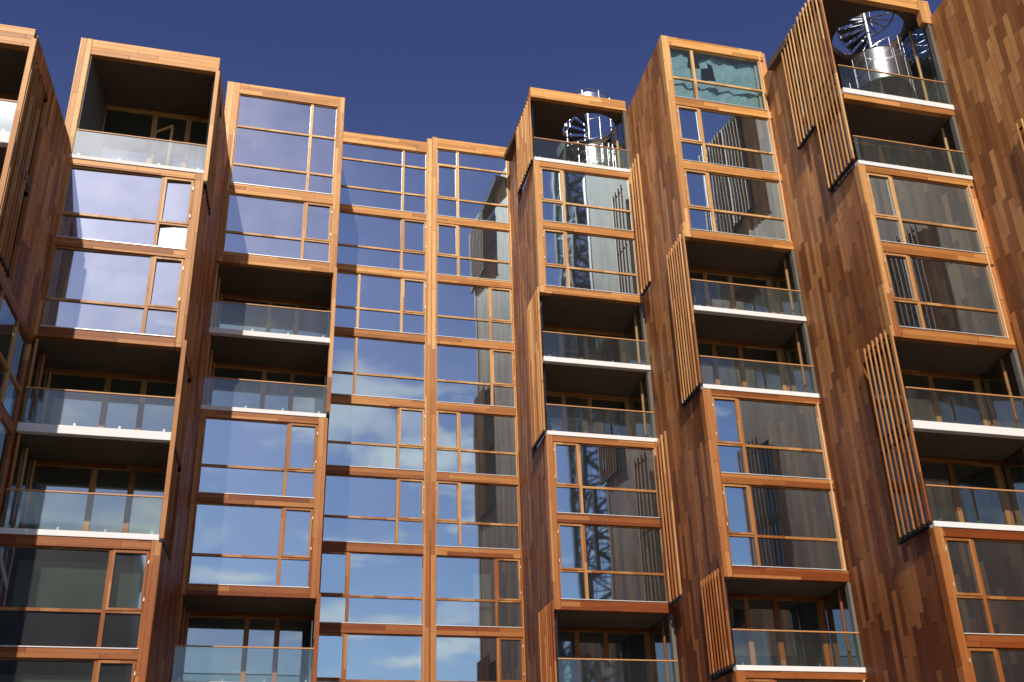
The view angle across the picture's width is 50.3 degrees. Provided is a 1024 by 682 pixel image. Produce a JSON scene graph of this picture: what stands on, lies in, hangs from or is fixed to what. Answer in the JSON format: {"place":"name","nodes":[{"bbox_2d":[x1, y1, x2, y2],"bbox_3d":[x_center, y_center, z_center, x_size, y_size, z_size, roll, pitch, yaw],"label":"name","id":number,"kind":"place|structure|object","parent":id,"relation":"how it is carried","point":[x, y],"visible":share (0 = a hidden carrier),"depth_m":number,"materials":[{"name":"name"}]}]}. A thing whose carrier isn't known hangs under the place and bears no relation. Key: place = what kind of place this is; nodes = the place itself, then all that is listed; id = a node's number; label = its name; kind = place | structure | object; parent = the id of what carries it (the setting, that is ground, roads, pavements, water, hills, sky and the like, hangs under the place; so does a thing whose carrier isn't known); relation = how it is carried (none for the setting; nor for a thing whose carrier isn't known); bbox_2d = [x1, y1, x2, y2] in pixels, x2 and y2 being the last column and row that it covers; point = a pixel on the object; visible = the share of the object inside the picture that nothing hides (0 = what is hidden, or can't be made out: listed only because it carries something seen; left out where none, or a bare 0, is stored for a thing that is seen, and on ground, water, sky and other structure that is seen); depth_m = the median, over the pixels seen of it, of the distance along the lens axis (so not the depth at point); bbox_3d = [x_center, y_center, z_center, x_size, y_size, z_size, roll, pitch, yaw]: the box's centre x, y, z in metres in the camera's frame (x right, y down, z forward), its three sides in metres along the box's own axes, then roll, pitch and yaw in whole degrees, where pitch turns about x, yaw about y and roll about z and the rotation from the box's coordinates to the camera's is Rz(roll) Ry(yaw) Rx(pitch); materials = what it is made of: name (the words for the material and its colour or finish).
{"place":"outdoors","nodes":[
{"label":"outdoors","id":0,"kind":"place"},
{"bbox_2d":[0,24,69,512],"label":"timber bay","id":1,"kind":"object","parent":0,"point":[21,287],"visible":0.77,"depth_m":30.16,"materials":[{"name":"brown wood"}]},
{"bbox_2d":[0,414,10,493],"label":"window","id":2,"kind":"structure","parent":1,"relation":"in","point":[5,435],"depth_m":28.88,"materials":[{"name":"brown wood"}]},
{"bbox_2d":[0,97,17,127],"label":"balcony door","id":3,"kind":"structure","parent":1,"relation":"in","point":[2,104],"depth_m":30.88,"materials":[{"name":"wood"}]},
{"bbox_2d":[0,287,27,420],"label":"window","id":4,"kind":"structure","parent":1,"relation":"in","point":[13,343],"depth_m":29.07,"materials":[{"name":"brown wood"}]},
{"bbox_2d":[0,38,44,276],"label":"slatted screen","id":5,"kind":"object","parent":1,"relation":"attached to","point":[26,120],"visible":0.97,"depth_m":28.80,"materials":[{"name":"brown wood"}]},
{"bbox_2d":[0,38,227,681],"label":"timber bay","id":6,"kind":"object","parent":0,"point":[91,575],"visible":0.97,"depth_m":32.80,"materials":[{"name":"brown wood"}]},
{"bbox_2d":[0,658,136,681],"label":"window","id":7,"kind":"structure","parent":6,"relation":"in","point":[11,669],"depth_m":27.54,"materials":[{"name":"brown wood"}]},
{"bbox_2d":[0,544,149,648],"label":"window","id":8,"kind":"structure","parent":6,"relation":"in","point":[51,597],"depth_m":28.34,"materials":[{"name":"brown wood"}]},
{"bbox_2d":[36,464,165,532],"bbox_3d":[-11.874,4.888,31.614,4.130,2.530,0.105,5,-28,-14],"label":"balcony door","id":9,"kind":"structure","parent":6,"relation":"in","point":[88,512],"depth_m":31.82,"materials":[{"name":"brown wood"}]},
{"bbox_2d":[40,246,184,337],"bbox_3d":[-11.772,-1.457,32.355,3.730,2.720,0.162,5,-28,-14],"label":"window","id":10,"kind":"structure","parent":6,"relation":"in","point":[88,289],"depth_m":32.38,"materials":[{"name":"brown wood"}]},
{"bbox_2d":[52,372,176,429],"bbox_3d":[-11.958,2.250,32.942,4.130,2.500,0.105,5,-28,-14],"label":"balcony door","id":11,"kind":"structure","parent":6,"relation":"in","point":[104,406],"depth_m":33.19,"materials":[{"name":"brown wood"}]},
{"bbox_2d":[56,165,194,249],"bbox_3d":[-11.860,-4.099,33.699,3.730,2.630,0.186,5,-28,-14],"label":"window","id":12,"kind":"structure","parent":6,"relation":"in","point":[103,205],"depth_m":33.72,"materials":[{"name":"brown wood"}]},
{"bbox_2d":[98,108,207,167],"bbox_3d":[-12.222,-6.220,37.615,3.860,3.840,0.105,5,-28,-14],"label":"balcony door","id":13,"kind":"structure","parent":6,"relation":"in","point":[155,117],"depth_m":38.12,"materials":[{"name":"brown wood"}]},
{"bbox_2d":[150,125,173,165],"bbox_3d":[-12.004,-6.037,37.170,0.811,2.980,0.086,-14,-29,23],"label":"open door leaf","id":14,"kind":"structure","parent":6,"relation":"in","point":[171,127],"depth_m":37.55,"materials":[{"name":"brown wood"}]},
{"bbox_2d":[159,340,187,559],"bbox_3d":[-9.731,3.103,31.586,0.159,6.090,1.878,3,-27,-10],"label":"slatted screen","id":15,"kind":"object","parent":6,"relation":"attached to","point":[170,482],"visible":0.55,"depth_m":31.23,"materials":[{"name":"brown wood"}]},
{"bbox_2d":[203,71,219,215],"bbox_3d":[-10.004,-6.635,36.499,0.159,4.570,1.878,3,-27,-10],"label":"slatted screen","id":16,"kind":"object","parent":6,"relation":"attached to","point":[211,146],"visible":0.89,"depth_m":36.20,"materials":[{"name":"brown wood"}]},
{"bbox_2d":[171,81,344,681],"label":"timber bay","id":17,"kind":"object","parent":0,"point":[251,584],"visible":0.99,"depth_m":39.18,"materials":[{"name":"brown wood"}]},
{"bbox_2d":[188,503,313,587],"bbox_3d":[-8.447,6.649,35.530,3.800,2.690,0.162,5,-28,-14],"label":"window","id":18,"kind":"structure","parent":17,"relation":"in","point":[239,545],"depth_m":35.55,"materials":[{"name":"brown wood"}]},
{"bbox_2d":[189,615,312,681],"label":"balcony door","id":19,"kind":"structure","parent":17,"relation":"in","point":[247,619],"depth_m":36.48,"materials":[{"name":"brown wood"}]},
{"bbox_2d":[197,417,317,498],"bbox_3d":[-8.533,3.948,36.890,3.800,2.700,0.162,5,-28,-14],"label":"window","id":20,"kind":"structure","parent":17,"relation":"in","point":[239,456],"depth_m":36.91,"materials":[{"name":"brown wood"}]},
{"bbox_2d":[215,366,325,410],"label":"balcony door","id":21,"kind":"structure","parent":17,"relation":"in","point":[264,372],"depth_m":40.76,"materials":[{"name":"brown wood"}]},
{"bbox_2d":[222,297,328,334],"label":"balcony door","id":22,"kind":"structure","parent":17,"relation":"in","point":[269,311],"depth_m":42.11,"materials":[{"name":"brown wood"}]},
{"bbox_2d":[223,193,331,262],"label":"window","id":23,"kind":"structure","parent":17,"relation":"in","point":[255,225],"depth_m":41.05,"materials":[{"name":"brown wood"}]},
{"bbox_2d":[230,94,337,194],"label":"window","id":24,"kind":"structure","parent":17,"relation":"in","point":[281,144],"depth_m":42.78,"materials":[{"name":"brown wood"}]},
{"bbox_2d":[311,593,320,681],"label":"slatted screen","id":25,"kind":"object","parent":17,"relation":"attached to","point":[316,638],"visible":0.81,"depth_m":34.64,"materials":[{"name":"brown wood"}]},
{"bbox_2d":[325,267,336,428],"bbox_3d":[-6.669,0.290,40.155,0.159,5.940,1.738,3,-27,-10],"label":"slatted screen","id":26,"kind":"object","parent":17,"relation":"attached to","point":[330,353],"visible":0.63,"depth_m":39.32,"materials":[{"name":"brown wood"}]},
{"bbox_2d":[317,131,431,681],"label":"timber bay","id":27,"kind":"object","parent":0,"point":[375,602],"visible":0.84,"depth_m":43.32,"materials":[{"name":"brown wood"}]},
{"bbox_2d":[317,633,422,681],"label":"window","id":28,"kind":"structure","parent":27,"relation":"in","point":[342,657],"depth_m":39.26,"materials":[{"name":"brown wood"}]},
{"bbox_2d":[320,551,423,624],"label":"window","id":29,"kind":"structure","parent":27,"relation":"in","point":[357,587],"depth_m":40.39,"materials":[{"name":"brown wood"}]},
{"bbox_2d":[323,474,423,545],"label":"window","id":30,"kind":"structure","parent":27,"relation":"in","point":[358,509],"depth_m":41.74,"materials":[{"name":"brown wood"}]},
{"bbox_2d":[327,402,424,470],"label":"window","id":31,"kind":"structure","parent":27,"relation":"in","point":[369,436],"depth_m":43.09,"materials":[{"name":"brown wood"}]},
{"bbox_2d":[331,335,424,400],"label":"window","id":32,"kind":"structure","parent":27,"relation":"in","point":[369,367],"depth_m":44.44,"materials":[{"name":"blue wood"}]},
{"bbox_2d":[334,271,425,334],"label":"window","id":33,"kind":"structure","parent":27,"relation":"in","point":[363,301],"depth_m":45.80,"materials":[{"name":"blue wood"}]},
{"bbox_2d":[337,211,425,272],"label":"window","id":34,"kind":"structure","parent":27,"relation":"in","point":[366,240],"depth_m":47.15,"materials":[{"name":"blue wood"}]},
{"bbox_2d":[340,142,426,213],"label":"window","id":35,"kind":"structure","parent":27,"relation":"in","point":[371,176],"depth_m":48.64,"materials":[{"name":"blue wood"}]},
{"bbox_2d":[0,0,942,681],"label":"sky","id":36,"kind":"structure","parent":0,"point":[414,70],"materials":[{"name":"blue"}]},
{"bbox_2d":[429,137,525,681],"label":"timber bay","id":37,"kind":"object","parent":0,"point":[476,629],"visible":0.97,"depth_m":44.31,"materials":[{"name":"brown wood"}]},
{"bbox_2d":[437,149,509,223],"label":"window","id":38,"kind":"structure","parent":37,"relation":"in","point":[471,186],"depth_m":49.67,"materials":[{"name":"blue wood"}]},
{"bbox_2d":[437,223,511,281],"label":"window","id":39,"kind":"structure","parent":37,"relation":"in","point":[462,251],"depth_m":48.11,"materials":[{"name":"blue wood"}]},
{"bbox_2d":[436,282,513,342],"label":"window","id":40,"kind":"structure","parent":37,"relation":"in","point":[464,311],"depth_m":46.76,"materials":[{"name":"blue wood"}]},
{"bbox_2d":[436,344,515,407],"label":"window","id":41,"kind":"structure","parent":37,"relation":"in","point":[465,375],"depth_m":45.42,"materials":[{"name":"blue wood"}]},
{"bbox_2d":[436,410,517,476],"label":"window","id":42,"kind":"structure","parent":37,"relation":"in","point":[466,443],"depth_m":44.05,"materials":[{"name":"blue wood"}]},
{"bbox_2d":[436,481,519,549],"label":"window","id":43,"kind":"structure","parent":37,"relation":"in","point":[468,515],"depth_m":42.70,"materials":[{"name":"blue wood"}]},
{"bbox_2d":[436,556,522,627],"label":"window","id":44,"kind":"structure","parent":37,"relation":"in","point":[471,591],"depth_m":41.35,"materials":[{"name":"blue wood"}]},
{"bbox_2d":[435,635,523,681],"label":"window","id":45,"kind":"structure","parent":37,"relation":"in","point":[458,658],"depth_m":40.24,"materials":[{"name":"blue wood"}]},
{"bbox_2d":[504,87,679,681],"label":"timber bay","id":46,"kind":"object","parent":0,"point":[593,557],"visible":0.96,"depth_m":41.64,"materials":[{"name":"brown wood"}]},
{"bbox_2d":[516,97,532,193],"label":"slatted screen","id":47,"kind":"object","parent":46,"relation":"attached to","point":[524,152],"visible":1,"depth_m":45.78,"materials":[{"name":"brown wood"}]},
{"bbox_2d":[526,286,545,449],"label":"slatted screen","id":48,"kind":"object","parent":46,"relation":"attached to","point":[537,411],"visible":1,"depth_m":40.78,"materials":[{"name":"brown wood"}]},
{"bbox_2d":[538,600,556,681],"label":"slatted screen","id":49,"kind":"object","parent":46,"relation":"attached to","point":[547,649],"visible":1,"depth_m":36.24,"materials":[{"name":"brown wood"}]},
{"bbox_2d":[543,328,625,362],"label":"balcony door","id":50,"kind":"structure","parent":46,"relation":"in","point":[559,336],"depth_m":44.18,"materials":[{"name":"brown wood"}]},
{"bbox_2d":[540,167,633,231],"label":"window","id":51,"kind":"structure","parent":46,"relation":"in","point":[569,197],"depth_m":44.27,"materials":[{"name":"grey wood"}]},
{"bbox_2d":[546,394,631,435],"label":"balcony door","id":52,"kind":"structure","parent":46,"relation":"in","point":[589,399],"depth_m":42.80,"materials":[{"name":"brown wood"}]},
{"bbox_2d":[564,89,615,166],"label":"spiral stair","id":53,"kind":"object","parent":46,"relation":"on","point":[589,157],"visible":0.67,"depth_m":47.75,"materials":[{"name":"metal"}]},
{"bbox_2d":[543,229,638,294],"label":"window","id":54,"kind":"structure","parent":46,"relation":"in","point":[574,260],"depth_m":42.94,"materials":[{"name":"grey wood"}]},
{"bbox_2d":[557,630,653,681],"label":"balcony door","id":55,"kind":"structure","parent":46,"relation":"in","point":[576,633],"depth_m":38.60,"materials":[{"name":"brown wood"}]},
{"bbox_2d":[553,442,660,517],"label":"window","id":56,"kind":"structure","parent":46,"relation":"in","point":[590,479],"depth_m":38.88,"materials":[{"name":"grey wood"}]},
{"bbox_2d":[557,523,668,602],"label":"window","id":57,"kind":"structure","parent":46,"relation":"in","point":[597,562],"depth_m":37.52,"materials":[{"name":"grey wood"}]},
{"bbox_2d":[626,35,866,681],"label":"timber bay","id":58,"kind":"object","parent":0,"point":[754,506],"visible":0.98,"depth_m":37.98,"materials":[{"name":"brown wood"}]},
{"bbox_2d":[630,154,650,295],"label":"slatted screen","id":59,"kind":"object","parent":58,"relation":"attached to","point":[644,288],"visible":1,"depth_m":42.92,"materials":[{"name":"brown wood"}]},
{"bbox_2d":[655,431,682,604],"bbox_3d":[5.383,6.043,37.721,0.124,5.890,1.081,4,-27,-11],"label":"slatted screen","id":60,"kind":"object","parent":58,"relation":"attached to","point":[679,596],"visible":1,"depth_m":37.59,"materials":[{"name":"brown wood"}]},
{"bbox_2d":[666,230,701,405],"bbox_3d":[5.919,-0.836,37.785,0.124,5.980,1.767,4,-27,-11],"label":"slatted screen","id":61,"kind":"object","parent":58,"relation":"attached to","point":[680,319],"visible":1,"depth_m":37.64,"materials":[{"name":"brown wood"}]},
{"bbox_2d":[700,566,734,677],"bbox_3d":[6.205,8.533,33.131,0.124,2.970,1.802,4,-27,-11],"label":"slatted screen","id":62,"kind":"object","parent":58,"relation":"attached to","point":[721,668],"visible":1,"depth_m":33.02,"materials":[{"name":"brown wood"}]},
{"bbox_2d":[669,46,767,110],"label":"window","id":63,"kind":"structure","parent":58,"relation":"in","point":[735,84],"depth_m":42.58,"materials":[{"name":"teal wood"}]},
{"bbox_2d":[676,105,777,172],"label":"window","id":64,"kind":"structure","parent":58,"relation":"in","point":[706,136],"depth_m":41.11,"materials":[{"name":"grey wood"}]},
{"bbox_2d":[689,270,777,313],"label":"balcony door","id":65,"kind":"structure","parent":58,"relation":"in","point":[769,282],"depth_m":40.47,"materials":[{"name":"brown wood"}]},
{"bbox_2d":[684,169,789,240],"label":"window","id":66,"kind":"structure","parent":58,"relation":"in","point":[720,203],"depth_m":39.78,"materials":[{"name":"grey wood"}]},
{"bbox_2d":[698,342,789,390],"bbox_3d":[7.900,1.293,38.724,4.174,2.570,0.105,5,-28,-14],"label":"balcony door","id":67,"kind":"structure","parent":58,"relation":"in","point":[780,353],"depth_m":39.10,"materials":[{"name":"brown wood"}]},
{"bbox_2d":[712,396,829,479],"bbox_3d":[8.408,3.167,35.660,3.840,2.680,0.162,5,-28,-14],"label":"window","id":68,"kind":"structure","parent":58,"relation":"in","point":[755,437],"depth_m":35.69,"materials":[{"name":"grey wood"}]},
{"bbox_2d":[728,597,833,666],"bbox_3d":[8.171,9.373,34.602,4.178,2.420,0.105,5,-28,-14],"label":"balcony door","id":69,"kind":"structure","parent":58,"relation":"in","point":[820,608],"depth_m":34.84,"materials":[{"name":"brown wood"}]},
{"bbox_2d":[722,483,844,570],"bbox_3d":[8.494,5.846,34.312,3.840,2.660,0.162,5,-28,-14],"label":"window","id":70,"kind":"structure","parent":58,"relation":"in","point":[768,526],"depth_m":34.34,"materials":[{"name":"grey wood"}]},
{"bbox_2d":[746,678,861,681],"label":"window","id":71,"kind":"structure","parent":58,"relation":"in","point":[747,679],"depth_m":32.14,"materials":[{"name":"brown wood"}]},
{"bbox_2d":[759,0,1023,681],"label":"timber bay","id":72,"kind":"object","parent":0,"point":[887,231],"visible":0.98,"depth_m":34.23,"materials":[{"name":"brown wood"}]},
{"bbox_2d":[781,24,815,149],"bbox_3d":[10.343,-9.259,39.623,0.124,4.740,1.296,4,-27,-11],"label":"slatted screen","id":73,"kind":"object","parent":72,"relation":"attached to","point":[810,131],"visible":1,"depth_m":39.46,"materials":[{"name":"brown wood"}]},
{"bbox_2d":[796,0,855,191],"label":"slatted screen","id":74,"kind":"object","parent":72,"relation":"attached to","point":[843,172],"visible":1,"depth_m":37.26,"materials":[{"name":"brown wood"}]},
{"bbox_2d":[836,11,917,98],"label":"spiral stair","id":75,"kind":"object","parent":72,"relation":"on","point":[885,62],"visible":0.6,"depth_m":40.15,"materials":[{"name":"metal"}]},
{"bbox_2d":[851,140,929,169],"bbox_3d":[12.778,-5.862,37.961,4.220,2.420,0.105,5,-28,-14],"label":"balcony door","id":76,"kind":"structure","parent":72,"relation":"in","point":[878,147],"depth_m":38.49,"materials":[{"name":"brown wood"}]},
{"bbox_2d":[863,325,932,540],"bbox_3d":[11.096,2.602,31.605,0.124,6.070,1.620,4,-27,-11],"label":"slatted screen","id":77,"kind":"object","parent":72,"relation":"attached to","point":[914,448],"visible":1,"depth_m":31.44,"materials":[{"name":"brown wood"}]},
{"bbox_2d":[866,173,985,253],"bbox_3d":[13.199,-4.076,34.917,3.780,2.630,0.162,5,-28,-14],"label":"window","id":78,"kind":"structure","parent":72,"relation":"in","point":[908,211],"depth_m":34.96,"materials":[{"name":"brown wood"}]},
{"bbox_2d":[883,252,1007,337],"bbox_3d":[13.284,-1.406,33.573,3.780,2.630,0.162,5,-28,-14],"label":"window","id":79,"kind":"structure","parent":72,"relation":"in","point":[928,293],"depth_m":33.61,"materials":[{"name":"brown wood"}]},
{"bbox_2d":[901,372,990,425],"bbox_3d":[13.004,2.167,33.910,4.144,2.490,0.105,5,-28,-14],"label":"balcony door","id":80,"kind":"structure","parent":72,"relation":"in","point":[980,399],"depth_m":34.38,"materials":[{"name":"brown wood"}]},
{"bbox_2d":[919,460,1014,524],"bbox_3d":[13.089,4.800,32.584,4.144,2.530,0.105,5,-28,-14],"label":"balcony door","id":81,"kind":"structure","parent":72,"relation":"in","point":[1004,498],"depth_m":33.02,"materials":[{"name":"brown wood"}]},
{"bbox_2d":[944,537,1023,635],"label":"window","id":82,"kind":"structure","parent":72,"relation":"in","point":[988,575],"depth_m":29.39,"materials":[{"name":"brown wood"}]},
{"bbox_2d":[967,647,1023,681],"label":"window","id":83,"kind":"structure","parent":72,"relation":"in","point":[987,664],"depth_m":28.37,"materials":[{"name":"brown wood"}]},
{"bbox_2d":[919,0,1023,525],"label":"timber bay","id":84,"kind":"object","parent":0,"point":[980,45],"visible":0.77,"depth_m":34.84,"materials":[{"name":"brown wood"}]},
{"bbox_2d":[1015,119,1023,151],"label":"slatted screen","id":85,"kind":"object","parent":84,"relation":"attached to","point":[1019,132],"visible":1,"depth_m":33.46,"materials":[{"name":"brown wood"}]}
]}

